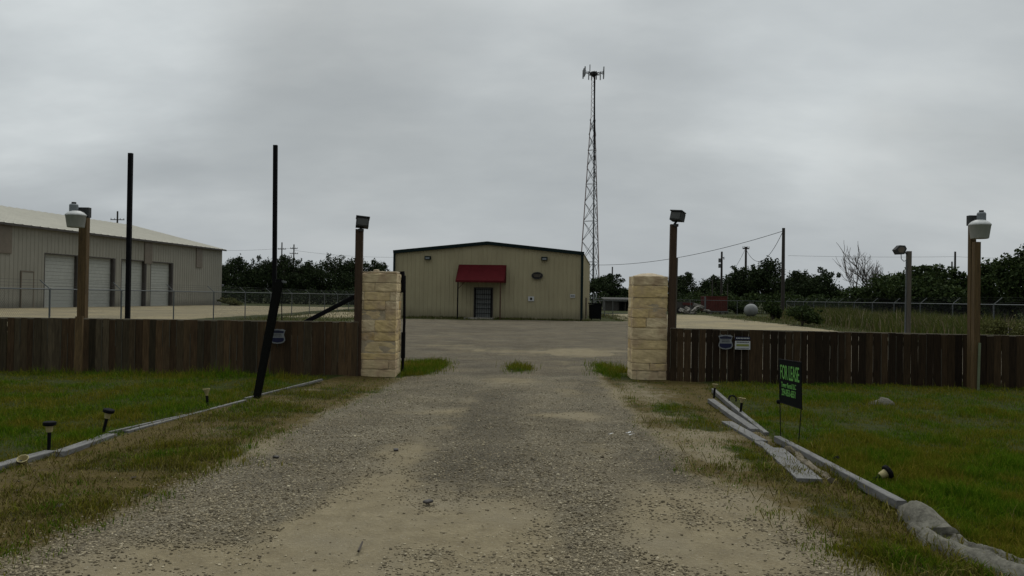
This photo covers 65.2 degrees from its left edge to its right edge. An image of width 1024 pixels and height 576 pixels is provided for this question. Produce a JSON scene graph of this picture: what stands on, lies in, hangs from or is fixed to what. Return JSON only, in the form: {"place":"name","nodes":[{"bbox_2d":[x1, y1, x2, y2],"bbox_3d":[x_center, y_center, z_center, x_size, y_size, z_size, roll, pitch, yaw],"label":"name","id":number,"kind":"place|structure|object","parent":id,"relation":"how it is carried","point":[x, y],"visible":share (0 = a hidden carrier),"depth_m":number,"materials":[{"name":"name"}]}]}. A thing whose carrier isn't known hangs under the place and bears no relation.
{"place":"outdoors","nodes":[
{"label":"outdoors","id":0,"kind":"place"},
{"bbox_2d":[0,373,883,575],"bbox_3d":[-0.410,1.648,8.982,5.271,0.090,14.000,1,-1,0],"label":"driveway","id":1,"kind":"structure","parent":0,"point":[307,539],"depth_m":5.94,"materials":[{"name":"beige gravel"}]},
{"bbox_2d":[423,499,432,503],"bbox_3d":[-0.632,1.605,6.017,0.051,0.025,0.076,0,-1,37],"label":"dirt clod","id":2,"kind":"object","parent":1,"relation":"on","point":[427,501],"visible":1,"depth_m":6.00,"materials":[{"name":"grey stone"}]},
{"bbox_2d":[6,395,857,565],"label":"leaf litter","id":3,"kind":"object","parent":1,"relation":"on","point":[406,476],"visible":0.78,"depth_m":6.11,"materials":[{"name":"brown plant"}]},
{"bbox_2d":[0,299,1023,575],"bbox_3d":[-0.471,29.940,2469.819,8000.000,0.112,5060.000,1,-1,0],"label":"ground","id":4,"kind":"structure","parent":0,"point":[698,437],"depth_m":9.12,"materials":[{"name":"green plant"}]},
{"bbox_2d":[0,450,54,469],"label":"landscape timber","id":5,"kind":"object","parent":4,"relation":"on","point":[34,456],"visible":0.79,"depth_m":7.19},
{"bbox_2d":[16,454,28,464],"bbox_3d":[-4.290,1.512,7.020,0.098,0.091,0.097,1,-1,0],"label":"fallen lens","id":6,"kind":"object","parent":5,"relation":"on","point":[24,458],"visible":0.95,"depth_m":7.04,"materials":[{"name":"beige plastic"}]},
{"bbox_2d":[43,421,56,449],"bbox_3d":[-4.374,1.434,7.561,0.113,0.349,0.116,1,-1,0],"label":"path light","id":7,"kind":"object","parent":4,"relation":"on","point":[49,425],"visible":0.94,"depth_m":7.54,"materials":[{"name":"black paint"}]},
{"bbox_2d":[65,202,90,373],"bbox_3d":[-8.162,0.021,15.167,0.463,3.261,0.785,1,-1,0],"label":"yard light","id":8,"kind":"object","parent":4,"relation":"on","point":[76,216],"visible":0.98,"depth_m":15.43,"materials":[{"name":"brown wood"}]},
{"bbox_2d":[53,433,116,456],"bbox_3d":[-4.219,1.550,7.933,0.123,0.052,1.004,1,-1,0],"label":"landscape timber","id":9,"kind":"object","parent":4,"relation":"on","point":[80,446],"visible":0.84,"depth_m":7.79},
{"bbox_2d":[102,408,114,432],"bbox_3d":[-4.279,1.447,8.475,0.134,0.351,0.117,0,-1,35],"label":"path light","id":10,"kind":"object","parent":4,"relation":"on","point":[108,412],"visible":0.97,"depth_m":8.46,"materials":[{"name":"black paint"}]},
{"bbox_2d":[110,211,124,222],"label":"utility pole","id":11,"kind":"object","parent":4,"relation":"on","point":[117,219],"visible":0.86,"depth_m":150.08,"materials":[{"name":"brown wood"}]},
{"bbox_2d":[109,414,186,432],"bbox_3d":[-4.140,1.560,9.145,0.038,0.060,1.382,1,-1,11],"label":"landscape timber","id":12,"kind":"object","parent":4,"relation":"on","point":[126,428],"visible":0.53,"depth_m":8.96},
{"bbox_2d":[0,303,353,324],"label":"pale lot","id":13,"kind":"structure","parent":4,"relation":"on","point":[144,310],"depth_m":60.64,"materials":[{"name":"beige gravel"}]},
{"bbox_2d":[0,205,226,307],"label":"storage building","id":14,"kind":"structure","parent":13,"relation":"on","point":[36,247],"depth_m":78.12,"materials":[{"name":"metal"}]},
{"bbox_2d":[20,271,34,307],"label":"side door","id":15,"kind":"structure","parent":14,"relation":"in","point":[24,275],"depth_m":67.39,"materials":[{"name":"metal"}]},
{"bbox_2d":[43,253,77,307],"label":"roller door","id":16,"kind":"structure","parent":14,"relation":"in","point":[72,260],"depth_m":71.89,"materials":[{"name":"white paint"}]},
{"bbox_2d":[88,256,115,306],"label":"roller door","id":17,"kind":"structure","parent":14,"relation":"in","point":[107,270],"depth_m":77.52,"materials":[{"name":"white paint"}]},
{"bbox_2d":[120,259,146,305],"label":"roller door","id":18,"kind":"structure","parent":14,"relation":"in","point":[140,272],"depth_m":83.05,"materials":[{"name":"white paint"}]},
{"bbox_2d":[150,261,172,305],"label":"roller door","id":19,"kind":"structure","parent":14,"relation":"in","point":[161,276],"depth_m":87.50,"materials":[{"name":"white paint"}]},
{"bbox_2d":[217,297,242,305],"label":"shrub","id":20,"kind":"object","parent":13,"relation":"on","point":[231,300],"visible":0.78,"depth_m":95.40,"materials":[{"name":"green plant"}]},
{"bbox_2d":[0,278,353,319],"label":"chain link fence","id":21,"kind":"object","parent":4,"relation":"on","point":[173,298],"visible":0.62,"depth_m":37.34,"materials":[{"name":"metal"}]},
{"bbox_2d":[0,317,358,375],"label":"wooden fence","id":22,"kind":"object","parent":4,"relation":"on","point":[26,343],"visible":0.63,"depth_m":15.23,"materials":[{"name":"brown wood"}]},
{"bbox_2d":[272,329,284,343],"bbox_3d":[-4.454,0.916,15.184,0.300,0.280,0.010,1,-1,0],"label":"security sign","id":23,"kind":"object","parent":22,"relation":"attached to","point":[278,337],"visible":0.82,"depth_m":15.18,"materials":[{"name":"silver metal"}]},
{"bbox_2d":[124,400,246,432],"bbox_3d":[-3.968,1.580,9.968,0.059,0.047,2.708,1,-1,8],"label":"landscape timber","id":24,"kind":"object","parent":4,"relation":"on","point":[146,426],"visible":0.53,"depth_m":9.31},
{"bbox_2d":[203,388,209,405],"bbox_3d":[-4.033,1.487,10.550,0.093,0.324,0.096,1,-1,0],"label":"path light","id":25,"kind":"object","parent":4,"relation":"on","point":[206,391],"visible":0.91,"depth_m":10.54,"materials":[{"name":"black paint"}]},
{"bbox_2d":[222,253,259,300],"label":"oak tree","id":26,"kind":"object","parent":4,"relation":"on","point":[235,277],"visible":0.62,"depth_m":126.72,"materials":[{"name":"green plant"}]},
{"bbox_2d":[241,255,279,297],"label":"oak tree","id":27,"kind":"object","parent":4,"relation":"on","point":[260,279],"visible":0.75,"depth_m":126.87,"materials":[{"name":"green plant"}]},
{"bbox_2d":[253,279,286,398],"bbox_3d":[-4.120,0.768,13.724,0.249,1.919,4.235,1,-1,-13],"label":"leaning board","id":28,"kind":"object","parent":4,"relation":"on","point":[271,322],"visible":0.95,"depth_m":13.60,"materials":[{"name":"black wood"}]},
{"bbox_2d":[244,379,322,398],"bbox_3d":[-3.631,1.625,12.940,0.037,0.036,2.822,1,-1,9],"label":"landscape timber","id":29,"kind":"object","parent":4,"relation":"on","point":[310,382],"visible":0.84,"depth_m":13.23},
{"bbox_2d":[265,254,303,299],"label":"oak tree","id":30,"kind":"object","parent":4,"relation":"on","point":[285,262],"visible":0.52,"depth_m":128.66,"materials":[{"name":"green plant"}]},
{"bbox_2d":[221,284,354,304],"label":"undergrowth","id":31,"kind":"object","parent":4,"relation":"on","point":[333,293],"visible":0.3,"depth_m":119.27,"materials":[{"name":"green plant"}]},
{"bbox_2d":[290,244,297,261],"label":"utility pole","id":32,"kind":"object","parent":4,"relation":"on","point":[293,248],"visible":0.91,"depth_m":190.04,"materials":[{"name":"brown wood"}]},
{"bbox_2d":[285,258,329,300],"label":"oak tree","id":33,"kind":"object","parent":4,"relation":"on","point":[308,283],"visible":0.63,"depth_m":129.11,"materials":[{"name":"green plant"}]},
{"bbox_2d":[302,253,353,302],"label":"oak tree","id":34,"kind":"object","parent":4,"relation":"on","point":[326,269],"visible":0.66,"depth_m":130.09,"materials":[{"name":"green plant"}]},
{"bbox_2d":[331,257,372,292],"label":"oak tree","id":35,"kind":"object","parent":4,"relation":"on","point":[350,264],"visible":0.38,"depth_m":131.94,"materials":[{"name":"green plant"}]},
{"bbox_2d":[354,215,369,375],"bbox_3d":[-2.902,0.169,15.413,0.270,3.126,0.226,1,-1,-13],"label":"flood light","id":36,"kind":"object","parent":4,"relation":"on","point":[362,223],"visible":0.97,"depth_m":15.37,"materials":[{"name":"brown wood"}]},
{"bbox_2d":[353,258,390,272],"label":"oak tree","id":37,"kind":"object","parent":4,"relation":"on","point":[379,266],"visible":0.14,"depth_m":134.25,"materials":[{"name":"green plant"}]},
{"bbox_2d":[400,271,405,370],"bbox_3d":[-2.213,0.707,16.043,0.157,2.087,0.120,1,-1,0],"label":"gate post","id":38,"kind":"object","parent":4,"relation":"on","point":[403,291],"visible":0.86,"depth_m":16.00,"materials":[{"name":"black metal"}]},
{"bbox_2d":[393,241,590,320],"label":"metal building","id":39,"kind":"structure","parent":4,"relation":"on","point":[485,280],"depth_m":55.69,"materials":[{"name":"beige metal"}]},
{"bbox_2d":[474,288,491,317],"bbox_3d":[-2.005,1.100,55.770,1.200,2.120,0.225,1,-1,7],"label":"door","id":40,"kind":"structure","parent":39,"relation":"in","point":[483,297],"depth_m":55.80,"materials":[{"name":"grey paint"}]},
{"bbox_2d":[531,272,542,278],"bbox_3d":[1.742,-0.850,55.273,0.800,0.520,0.060,1,-1,7],"label":"oval sign","id":41,"kind":"object","parent":39,"relation":"attached to","point":[536,275],"visible":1,"depth_m":55.25,"materials":[{"name":"black metal"}]},
{"bbox_2d":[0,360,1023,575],"bbox_3d":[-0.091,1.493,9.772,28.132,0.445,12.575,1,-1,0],"label":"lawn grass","id":42,"kind":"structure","parent":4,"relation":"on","point":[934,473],"depth_m":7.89,"materials":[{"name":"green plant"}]},
{"bbox_2d":[170,310,897,332],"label":"gravel lot","id":43,"kind":"structure","parent":4,"relation":"on","point":[768,319],"depth_m":54.84,"materials":[{"name":"beige gravel"}]},
{"bbox_2d":[225,287,849,305],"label":"woods","id":44,"kind":"object","parent":4,"relation":"on","point":[589,297],"visible":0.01,"depth_m":252.21,"materials":[{"name":"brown plant"}]},
{"bbox_2d":[588,303,601,319],"bbox_3d":[6.036,1.691,58.058,0.923,1.235,1.060,1,-1,0],"label":"waste bin","id":45,"kind":"object","parent":4,"relation":"on","point":[595,310],"visible":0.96,"depth_m":57.59,"materials":[{"name":"black paint"}]},
{"bbox_2d":[593,300,618,315],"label":"yard gate","id":46,"kind":"structure","parent":4,"relation":"on","point":[604,313],"depth_m":69.97,"materials":[{"name":"metal"}]},
{"bbox_2d":[590,273,628,297],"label":"oak tree","id":47,"kind":"object","parent":4,"relation":"on","point":[609,284],"visible":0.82,"depth_m":116.53,"materials":[{"name":"green plant"}]},
{"bbox_2d":[601,297,628,310],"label":"open shed","id":48,"kind":"structure","parent":4,"relation":"on","point":[623,303],"depth_m":103.94,"materials":[{"name":"grey metal"}]},
{"bbox_2d":[590,291,701,311],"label":"undergrowth","id":49,"kind":"object","parent":4,"relation":"on","point":[683,295],"visible":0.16,"depth_m":107.30,"materials":[{"name":"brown plant"}]},
{"bbox_2d":[627,273,667,379],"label":"stone pillar","id":50,"kind":"structure","parent":4,"relation":"on","point":[647,324],"depth_m":15.31,"materials":[{"name":"stone"}]},
{"bbox_2d":[667,210,685,334],"bbox_3d":[3.154,0.162,15.364,0.304,3.330,0.304,0,-1,38],"label":"flood light","id":51,"kind":"object","parent":4,"relation":"on","point":[676,216],"visible":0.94,"depth_m":15.31,"materials":[{"name":"brown wood"}]},
{"bbox_2d":[678,308,689,313],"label":"rubble slab","id":52,"kind":"object","parent":4,"relation":"on","point":[684,311],"depth_m":87.41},
{"bbox_2d":[589,298,780,315],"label":"chain link fence","id":53,"kind":"object","parent":4,"relation":"on","point":[690,304],"visible":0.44,"depth_m":84.84,"materials":[{"name":"metal"}]},
{"bbox_2d":[667,272,703,297],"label":"oak tree","id":54,"kind":"object","parent":4,"relation":"on","point":[684,283],"visible":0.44,"depth_m":120.13,"materials":[{"name":"green plant"}]},
{"bbox_2d":[677,302,693,313],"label":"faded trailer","id":55,"kind":"object","parent":4,"relation":"on","point":[683,304],"visible":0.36,"depth_m":90.28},
{"bbox_2d":[701,296,728,313],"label":"red container","id":56,"kind":"object","parent":4,"relation":"on","point":[716,308],"visible":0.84,"depth_m":89.98,"materials":[{"name":"metal"}]},
{"bbox_2d":[712,384,717,397],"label":"path light","id":57,"kind":"object","parent":4,"relation":"on","point":[715,386],"visible":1,"depth_m":12.49,"materials":[{"name":"black paint"}]},
{"bbox_2d":[699,274,733,297],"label":"oak tree","id":58,"kind":"object","parent":4,"relation":"on","point":[705,286],"visible":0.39,"depth_m":117.38,"materials":[{"name":"green plant"}]},
{"bbox_2d":[605,314,828,330],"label":"caliche lot","id":59,"kind":"structure","parent":4,"relation":"on","point":[699,321],"depth_m":52.20,"materials":[{"name":"beige gravel"}]},
{"bbox_2d":[718,252,723,294],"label":"utility pole","id":60,"kind":"object","parent":4,"relation":"on","point":[721,272],"visible":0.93,"depth_m":111.93,"materials":[{"name":"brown wood"}]},
{"bbox_2d":[707,399,758,431],"bbox_3d":[2.919,1.690,10.715,0.107,0.062,2.809,1,-1,4],"label":"landscape timber","id":61,"kind":"object","parent":4,"relation":"on","point":[730,414],"visible":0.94,"depth_m":10.39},
{"bbox_2d":[728,301,744,313],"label":"shrub","id":62,"kind":"object","parent":4,"relation":"on","point":[734,307],"visible":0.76,"depth_m":92.63,"materials":[{"name":"green plant"}]},
{"bbox_2d":[711,388,768,435],"bbox_3d":[3.113,1.685,11.186,0.067,0.086,4.275,1,-1,6],"label":"landscape timber","id":63,"kind":"object","parent":4,"relation":"on","point":[726,402],"visible":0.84,"depth_m":10.78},
{"bbox_2d":[722,265,761,306],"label":"oak tree","id":64,"kind":"object","parent":4,"relation":"on","point":[736,281],"visible":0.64,"depth_m":102.68,"materials":[{"name":"green plant"}]},
{"bbox_2d":[739,397,745,411],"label":"path light","id":65,"kind":"object","parent":4,"relation":"on","point":[741,402],"visible":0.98,"depth_m":10.64,"materials":[{"name":"black paint"}]},
{"bbox_2d":[722,421,767,443],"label":"landscape timber","id":66,"kind":"object","parent":4,"relation":"on","point":[748,434],"visible":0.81,"depth_m":9.19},
{"bbox_2d":[743,246,748,289],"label":"utility pole","id":67,"kind":"object","parent":4,"relation":"on","point":[745,248],"visible":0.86,"depth_m":109.94,"materials":[{"name":"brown wood"}]},
{"bbox_2d":[744,302,757,316],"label":"propane tank","id":68,"kind":"object","parent":4,"relation":"on","point":[750,309],"visible":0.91,"depth_m":79.75,"materials":[{"name":"white metal"}]},
{"bbox_2d":[752,441,773,447],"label":"landscape timber","id":69,"kind":"object","parent":4,"relation":"on","point":[762,444],"visible":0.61,"depth_m":8.44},
{"bbox_2d":[745,255,796,313],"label":"oak tree","id":70,"kind":"object","parent":4,"relation":"on","point":[764,277],"visible":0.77,"depth_m":99.07,"materials":[{"name":"green plant"}]},
{"bbox_2d":[763,300,782,318],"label":"shrub","id":71,"kind":"object","parent":4,"relation":"on","point":[773,309],"visible":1,"depth_m":65.65,"materials":[{"name":"green plant"}]},
{"bbox_2d":[781,228,784,315],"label":"utility pole","id":72,"kind":"object","parent":4,"relation":"on","point":[783,273],"visible":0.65,"depth_m":74.90,"materials":[{"name":"brown wood"}]},
{"bbox_2d":[615,231,781,264],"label":"utility wire","id":73,"kind":"object","parent":72,"relation":"attached to","point":[699,253],"visible":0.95,"depth_m":85.57,"materials":[{"name":"black metal"}]},
{"bbox_2d":[776,359,802,441],"bbox_3d":[3.012,1.266,8.744,0.085,0.968,0.672,1,-1,-2],"label":"lease sign","id":74,"kind":"object","parent":4,"relation":"on","point":[790,382],"visible":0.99,"depth_m":8.72,"materials":[{"name":"black paint"}]},
{"bbox_2d":[763,447,822,482],"bbox_3d":[2.587,1.642,7.458,0.218,0.071,1.529,1,-1,7],"label":"landscape timber","id":75,"kind":"object","parent":4,"relation":"on","point":[804,477],"visible":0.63,"depth_m":7.30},
{"bbox_2d":[785,269,814,304],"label":"oak tree","id":76,"kind":"object","parent":4,"relation":"on","point":[795,275],"visible":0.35,"depth_m":104.62,"materials":[{"name":"green plant"}]},
{"bbox_2d":[783,303,825,325],"bbox_3d":[18.966,1.759,51.959,2.413,1.595,2.599,0,-1,34],"label":"shrub","id":77,"kind":"object","parent":4,"relation":"on","point":[808,315],"visible":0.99,"depth_m":51.60,"materials":[{"name":"green plant"}]},
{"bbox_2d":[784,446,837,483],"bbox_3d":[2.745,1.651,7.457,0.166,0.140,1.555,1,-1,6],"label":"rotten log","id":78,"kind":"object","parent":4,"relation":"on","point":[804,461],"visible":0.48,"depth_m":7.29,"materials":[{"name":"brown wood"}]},
{"bbox_2d":[798,267,847,305],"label":"oak tree","id":79,"kind":"object","parent":4,"relation":"on","point":[823,283],"visible":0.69,"depth_m":96.66,"materials":[{"name":"green plant"}]},
{"bbox_2d":[774,436,906,508],"bbox_3d":[2.854,1.609,7.233,0.079,0.080,2.785,1,-1,0],"label":"landscape timber","id":80,"kind":"object","parent":4,"relation":"on","point":[880,492],"visible":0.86,"depth_m":6.69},
{"bbox_2d":[666,328,1023,388],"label":"wooden fence","id":81,"kind":"object","parent":4,"relation":"on","point":[889,358],"visible":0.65,"depth_m":14.86,"materials":[{"name":"brown wood"}]},
{"bbox_2d":[718,335,732,348],"bbox_3d":[4.008,1.013,15.005,0.270,0.275,0.010,1,-1,0],"label":"security sign","id":82,"kind":"object","parent":81,"relation":"attached to","point":[725,341],"visible":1,"depth_m":15.00,"materials":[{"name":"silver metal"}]},
{"bbox_2d":[735,337,749,349],"bbox_3d":[4.322,1.033,14.988,0.285,0.238,0.010,1,-1,0],"label":"notice sign","id":83,"kind":"object","parent":81,"relation":"attached to","point":[744,345],"visible":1,"depth_m":14.99,"materials":[{"name":"white metal"}]},
{"bbox_2d":[678,290,1023,321],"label":"undergrowth","id":84,"kind":"object","parent":4,"relation":"on","point":[761,297],"visible":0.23,"depth_m":94.76,"materials":[{"name":"green plant"}]},
{"bbox_2d":[832,242,884,308],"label":"bare tree","id":85,"kind":"object","parent":4,"relation":"on","point":[864,277],"visible":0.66,"depth_m":66.10,"materials":[{"name":"grey plant"}]},
{"bbox_2d":[837,277,917,313],"bbox_3d":[28.345,0.978,62.120,5.784,3.674,4.951,1,-1,25],"label":"scrub tree","id":86,"kind":"object","parent":4,"relation":"on","point":[861,294],"visible":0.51,"depth_m":61.12,"materials":[{"name":"green plant"}]},
{"bbox_2d":[868,397,894,404],"bbox_3d":[5.624,1.735,12.236,0.499,0.143,0.296,1,-1,-12],"label":"rock","id":87,"kind":"object","parent":4,"relation":"on","point":[887,400],"visible":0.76,"depth_m":12.15,"materials":[{"name":"stone"}]},
{"bbox_2d":[872,465,893,480],"bbox_3d":[3.035,1.597,6.731,0.331,0.219,0.115,1,-1,0],"label":"path light","id":88,"kind":"object","parent":4,"relation":"on","point":[886,471],"visible":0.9,"depth_m":6.70,"materials":[{"name":"black paint"}]},
{"bbox_2d":[762,305,1023,334],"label":"tall weeds","id":89,"kind":"object","parent":4,"relation":"on","point":[888,322],"visible":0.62,"depth_m":40.27,"materials":[{"name":"green plant"}]},
{"bbox_2d":[786,297,1023,321],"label":"chain link fence","id":90,"kind":"object","parent":4,"relation":"on","point":[838,305],"visible":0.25,"depth_m":45.18,"materials":[{"name":"metal"}]},
{"bbox_2d":[862,264,985,317],"bbox_3d":[30.555,0.501,57.731,8.341,4.590,8.958,1,-1,0],"label":"scrub tree","id":91,"kind":"object","parent":4,"relation":"on","point":[930,284],"visible":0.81,"depth_m":56.34,"materials":[{"name":"green plant"}]},
{"bbox_2d":[954,252,955,270],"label":"utility pole","id":92,"kind":"object","parent":4,"relation":"on","point":[955,260],"visible":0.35,"depth_m":94.96,"materials":[{"name":"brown wood"}]},
{"bbox_2d":[897,500,1023,575],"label":"ground fabric","id":93,"kind":"object","parent":4,"relation":"on","point":[923,516],"visible":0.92,"depth_m":5.08,"materials":[{"name":"grey fabric"}]},
{"bbox_2d":[946,271,991,316],"bbox_3d":[32.051,0.753,55.866,3.680,4.103,3.130,1,-1,0],"label":"scrub tree","id":94,"kind":"object","parent":4,"relation":"on","point":[961,279],"visible":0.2,"depth_m":55.95,"materials":[{"name":"green plant"}]},
{"bbox_2d":[966,210,991,390],"bbox_3d":[8.251,0.261,14.196,0.367,3.266,0.537,1,-1,0],"label":"yard light","id":95,"kind":"object","parent":4,"relation":"on","point":[979,225],"visible":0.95,"depth_m":14.02,"materials":[{"name":"brown wood"}]},
{"bbox_2d":[980,257,1020,319],"bbox_3d":[30.287,0.366,49.886,2.807,4.668,2.884,1,-1,26],"label":"scrub tree","id":96,"kind":"object","parent":4,"relation":"on","point":[988,295],"visible":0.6,"depth_m":49.40,"materials":[{"name":"green plant"}]},
{"bbox_2d":[989,244,1023,314],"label":"scrub tree","id":97,"kind":"object","parent":4,"relation":"on","point":[1008,275],"visible":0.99,"depth_m":45.90,"materials":[{"name":"green plant"}]},
{"bbox_2d":[0,0,1023,294],"label":"sky","id":98,"kind":"structure","parent":0,"point":[876,126],"materials":[{"name":"grey"}]},
{"bbox_2d":[108,319,1001,380],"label":"gravel lot","id":99,"kind":"structure","parent":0,"point":[493,346],"depth_m":26.41,"materials":[{"name":"beige gravel"}]},
{"bbox_2d":[125,153,133,318],"bbox_3d":[-8.149,-0.601,17.007,0.100,4.538,0.088,1,-1,0],"label":"steel pole","id":100,"kind":"object","parent":99,"relation":"on","point":[129,238],"visible":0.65,"depth_m":16.98,"materials":[{"name":"black metal"}]},
{"bbox_2d":[272,145,277,320],"bbox_3d":[-4.749,-0.576,16.007,0.136,4.572,0.080,1,-1,0],"label":"steel pole","id":101,"kind":"object","parent":99,"relation":"on","point":[274,212],"visible":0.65,"depth_m":15.98,"materials":[{"name":"black metal"}]},
{"bbox_2d":[291,295,353,329],"bbox_3d":[-4.532,0.903,15.840,2.868,1.592,0.065,1,-1,0],"label":"brace bar","id":102,"kind":"object","parent":99,"relation":"on","point":[331,308],"visible":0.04,"depth_m":15.81,"materials":[{"name":"black paint"}]},
{"bbox_2d":[361,269,401,376],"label":"stone pillar","id":103,"kind":"structure","parent":99,"relation":"on","point":[381,327],"depth_m":15.42,"materials":[{"name":"stone"}]},
{"bbox_2d":[892,245,911,332],"bbox_3d":[13.158,0.340,26.994,0.586,3.555,0.252,1,-1,0],"label":"lamp post","id":104,"kind":"object","parent":99,"relation":"on","point":[899,249],"visible":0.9,"depth_m":26.95,"materials":[{"name":"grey wood"}]},
{"bbox_2d":[980,310,1023,350],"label":"shrub","id":105,"kind":"object","parent":99,"relation":"on","point":[995,327],"visible":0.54,"depth_m":23.95,"materials":[{"name":"green plant"}]},
{"bbox_2d":[581,66,603,302],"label":"cell tower","id":106,"kind":"structure","parent":0,"point":[594,74],"depth_m":150.31,"materials":[{"name":"grey metal"}]},
{"bbox_2d":[397,355,910,379],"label":"grass patches","id":107,"kind":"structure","parent":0,"point":[426,365],"depth_m":16.85,"materials":[{"name":"green plant"}]}
]}

